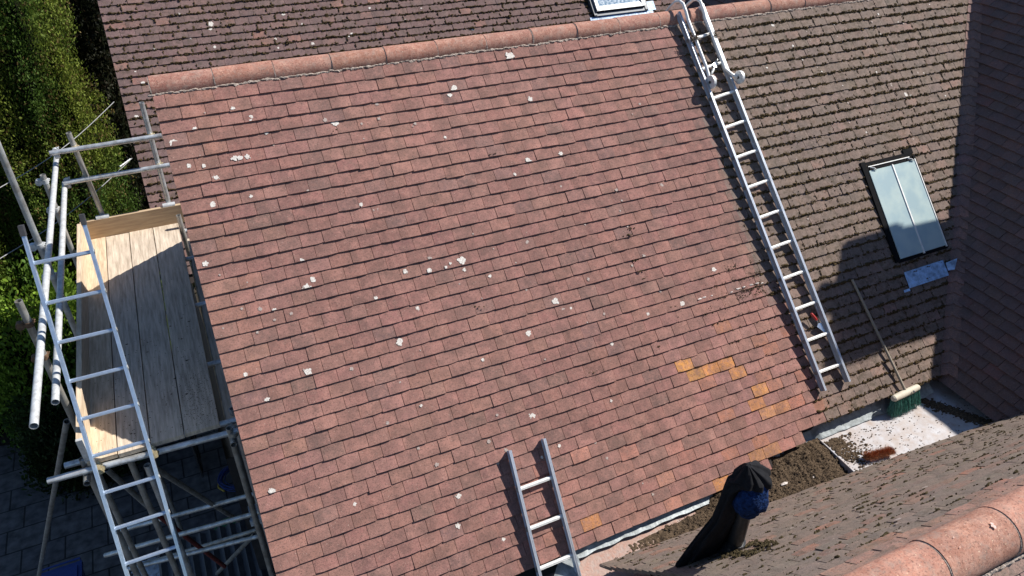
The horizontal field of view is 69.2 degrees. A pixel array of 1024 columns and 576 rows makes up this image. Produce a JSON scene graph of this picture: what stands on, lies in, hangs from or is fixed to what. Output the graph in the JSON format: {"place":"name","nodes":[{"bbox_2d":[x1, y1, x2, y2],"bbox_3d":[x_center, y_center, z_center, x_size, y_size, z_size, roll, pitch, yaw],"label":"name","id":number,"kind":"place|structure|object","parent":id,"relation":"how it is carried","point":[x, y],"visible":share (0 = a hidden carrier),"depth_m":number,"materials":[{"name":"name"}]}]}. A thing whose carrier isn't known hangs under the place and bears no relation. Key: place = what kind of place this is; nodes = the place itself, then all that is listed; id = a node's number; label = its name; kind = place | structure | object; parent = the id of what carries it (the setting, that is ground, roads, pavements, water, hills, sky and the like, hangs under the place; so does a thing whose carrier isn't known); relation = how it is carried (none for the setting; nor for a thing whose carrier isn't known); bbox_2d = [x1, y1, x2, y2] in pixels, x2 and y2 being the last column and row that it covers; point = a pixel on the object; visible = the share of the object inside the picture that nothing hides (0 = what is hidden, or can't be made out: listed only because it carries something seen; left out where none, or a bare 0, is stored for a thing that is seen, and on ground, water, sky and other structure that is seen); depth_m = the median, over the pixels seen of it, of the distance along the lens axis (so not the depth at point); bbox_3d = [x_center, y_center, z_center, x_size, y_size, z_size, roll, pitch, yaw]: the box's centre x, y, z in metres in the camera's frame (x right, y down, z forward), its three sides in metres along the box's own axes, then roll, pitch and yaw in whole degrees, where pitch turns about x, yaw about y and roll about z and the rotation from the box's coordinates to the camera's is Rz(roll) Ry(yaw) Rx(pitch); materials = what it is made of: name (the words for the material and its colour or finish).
{"place":"outdoors","nodes":[
{"label":"outdoors","id":0,"kind":"place"},
{"bbox_2d":[0,102,113,187],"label":"cable","id":1,"kind":"object","parent":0,"point":[61,148],"visible":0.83,"depth_m":9.91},
{"bbox_2d":[0,158,131,258],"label":"cable","id":2,"kind":"object","parent":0,"point":[66,215],"visible":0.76,"depth_m":10.02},
{"bbox_2d":[0,428,243,575],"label":"patio","id":3,"kind":"structure","parent":0,"point":[80,528],"depth_m":12.01,"materials":[{"name":"stone"}]},
{"bbox_2d":[0,248,76,467],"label":"laurel shrub","id":4,"kind":"object","parent":3,"relation":"on","point":[17,349],"visible":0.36,"depth_m":11.48,"materials":[{"name":"green plant"}]},
{"bbox_2d":[41,557,85,575],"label":"wheelie bin","id":5,"kind":"object","parent":3,"relation":"on","point":[74,569],"visible":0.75,"depth_m":10.07,"materials":[{"name":"blue plastic"}]},
{"bbox_2d":[0,361,151,503],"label":"laurel shrub","id":6,"kind":"object","parent":3,"relation":"on","point":[40,443],"visible":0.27,"depth_m":11.62,"materials":[{"name":"green plant"}]},
{"bbox_2d":[0,102,274,575],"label":"scaffold","id":7,"kind":"object","parent":3,"relation":"on","point":[112,240],"visible":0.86,"depth_m":6.31,"materials":[{"name":"metal"}]},
{"bbox_2d":[17,214,187,575],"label":"ladder","id":8,"kind":"object","parent":7,"relation":"attached to","point":[57,343],"visible":1,"depth_m":5.06,"materials":[{"name":"metal"}]},
{"bbox_2d":[93,305,216,452],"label":"board crumbs","id":9,"kind":"object","parent":7,"relation":"on","point":[171,393],"visible":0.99,"depth_m":5.80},
{"bbox_2d":[248,504,260,526],"bbox_3d":[-2.637,2.323,7.607,0.120,0.080,0.212,-15,39,-21],"label":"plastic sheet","id":10,"kind":"object","parent":7,"relation":"attached to","point":[251,523],"visible":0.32,"depth_m":7.53,"materials":[{"name":"plastic"}]},
{"bbox_2d":[131,253,183,428],"bbox_3d":[-6.163,0.927,12.690,1.256,4.097,1.262,9,36,11],"label":"laurel shrub","id":11,"kind":"object","parent":3,"relation":"on","point":[168,330],"visible":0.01,"depth_m":12.50,"materials":[{"name":"green plant"}]},
{"bbox_2d":[172,354,202,477],"bbox_3d":[-5.753,1.040,12.489,0.082,3.737,2.600,-15,39,-21],"label":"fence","id":12,"kind":"object","parent":3,"relation":"on","point":[196,451],"visible":0.1,"depth_m":12.50,"materials":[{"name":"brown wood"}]},
{"bbox_2d":[156,520,275,575],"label":"lean to","id":13,"kind":"object","parent":3,"relation":"on","point":[243,562],"visible":0.34,"depth_m":9.64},
{"bbox_2d":[217,466,234,491],"bbox_3d":[-4.659,3.176,12.446,0.575,0.135,0.569,-15,39,-21],"label":"cable coil","id":14,"kind":"object","parent":3,"relation":"on","point":[225,487],"visible":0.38,"depth_m":12.34,"materials":[{"name":"blue plastic"}]},
{"bbox_2d":[131,557,159,575],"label":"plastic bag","id":15,"kind":"object","parent":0,"point":[152,570],"visible":0.21,"depth_m":10.99,"materials":[{"name":"plastic"}]},
{"bbox_2d":[214,517,235,529],"bbox_3d":[-4.423,3.816,11.616,0.439,0.250,0.439,-15,39,-21],"label":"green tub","id":16,"kind":"object","parent":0,"point":[215,528],"visible":0.1,"depth_m":11.57,"materials":[{"name":"plastic"}]},
{"bbox_2d":[0,286,559,575],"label":"ground","id":17,"kind":"structure","parent":0,"point":[544,572],"depth_m":11.37,"materials":[{"name":"soil"}]},
{"bbox_2d":[0,191,57,435],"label":"conifer tree","id":18,"kind":"object","parent":17,"relation":"on","point":[2,242],"visible":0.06,"depth_m":11.83,"materials":[{"name":"green plant"}]},
{"bbox_2d":[0,0,165,313],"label":"conifer tree","id":19,"kind":"object","parent":17,"relation":"on","point":[44,108],"visible":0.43,"depth_m":11.28,"materials":[{"name":"green plant"}]},
{"bbox_2d":[56,0,196,293],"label":"conifer tree","id":20,"kind":"object","parent":17,"relation":"on","point":[93,50],"visible":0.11,"depth_m":13.36,"materials":[{"name":"green plant"}]},
{"bbox_2d":[97,0,1023,575],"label":"house","id":21,"kind":"structure","parent":17,"relation":"on","point":[447,254],"depth_m":6.20,"materials":[{"name":"tile"}]},
{"bbox_2d":[507,438,580,575],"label":"ladder","id":22,"kind":"object","parent":21,"relation":"on","point":[562,517],"visible":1,"depth_m":5.64,"materials":[{"name":"metal"}]},
{"bbox_2d":[627,438,848,575],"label":"dirt heap","id":23,"kind":"object","parent":21,"relation":"on","point":[797,468],"visible":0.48,"depth_m":6.41,"materials":[{"name":"brown soil"}]},
{"bbox_2d":[717,513,776,558],"bbox_3d":[1.423,1.441,4.409,0.306,0.763,0.330,4,36,4],"label":"vent pipe","id":24,"kind":"object","parent":21,"relation":"on","point":[734,544],"visible":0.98,"depth_m":4.46,"materials":[{"name":"grey plastic"}]},
{"bbox_2d":[675,460,771,567],"bbox_3d":[1.254,1.364,4.382,0.431,0.962,0.243,-15,39,-21],"label":"black cloth","id":25,"kind":"object","parent":24,"relation":"on","point":[710,538],"visible":0.87,"depth_m":4.34,"materials":[{"name":"black fabric"}]},
{"bbox_2d":[732,487,768,519],"bbox_3d":[1.373,1.208,4.258,0.190,0.334,0.188,26,43,31],"label":"blue cloth","id":26,"kind":"object","parent":24,"relation":"on","point":[749,505],"visible":0.69,"depth_m":4.19,"materials":[{"name":"fabric"}]},
{"bbox_2d":[666,0,850,390],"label":"ladder","id":27,"kind":"object","parent":21,"relation":"attached to","point":[709,82],"visible":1,"depth_m":6.91,"materials":[{"name":"metal"}]},
{"bbox_2d":[710,59,717,74],"bbox_3d":[1.907,-2.088,7.001,0.043,0.090,0.210,17,38,21],"label":"trowel","id":28,"kind":"object","parent":27,"relation":"on","point":[714,64],"visible":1,"depth_m":7.01,"materials":[{"name":"metal"}]},
{"bbox_2d":[810,313,824,331],"bbox_3d":[2.816,0.323,6.814,0.181,0.177,0.053,11,37,13],"label":"trowel","id":29,"kind":"object","parent":21,"relation":"on","point":[819,326],"visible":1,"depth_m":6.82,"materials":[{"name":"metal"}]},
{"bbox_2d":[860,445,896,460],"bbox_3d":[3.249,1.458,6.558,0.338,0.092,0.130,-9,37,-13],"label":"hand brush","id":30,"kind":"object","parent":21,"relation":"on","point":[883,453],"visible":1,"depth_m":6.55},
{"bbox_2d":[851,279,921,417],"bbox_3d":[3.562,0.535,7.075,0.441,0.993,0.962,-15,39,-21],"label":"broom","id":31,"kind":"object","parent":21,"relation":"on","point":[904,400],"visible":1,"depth_m":7.00,"materials":[{"name":"green wood"}]},
{"bbox_2d":[824,392,992,469],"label":"scattered crumbs","id":32,"kind":"object","parent":21,"relation":"on","point":[838,445],"visible":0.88,"depth_m":6.81,"materials":[{"name":"brown soil"}]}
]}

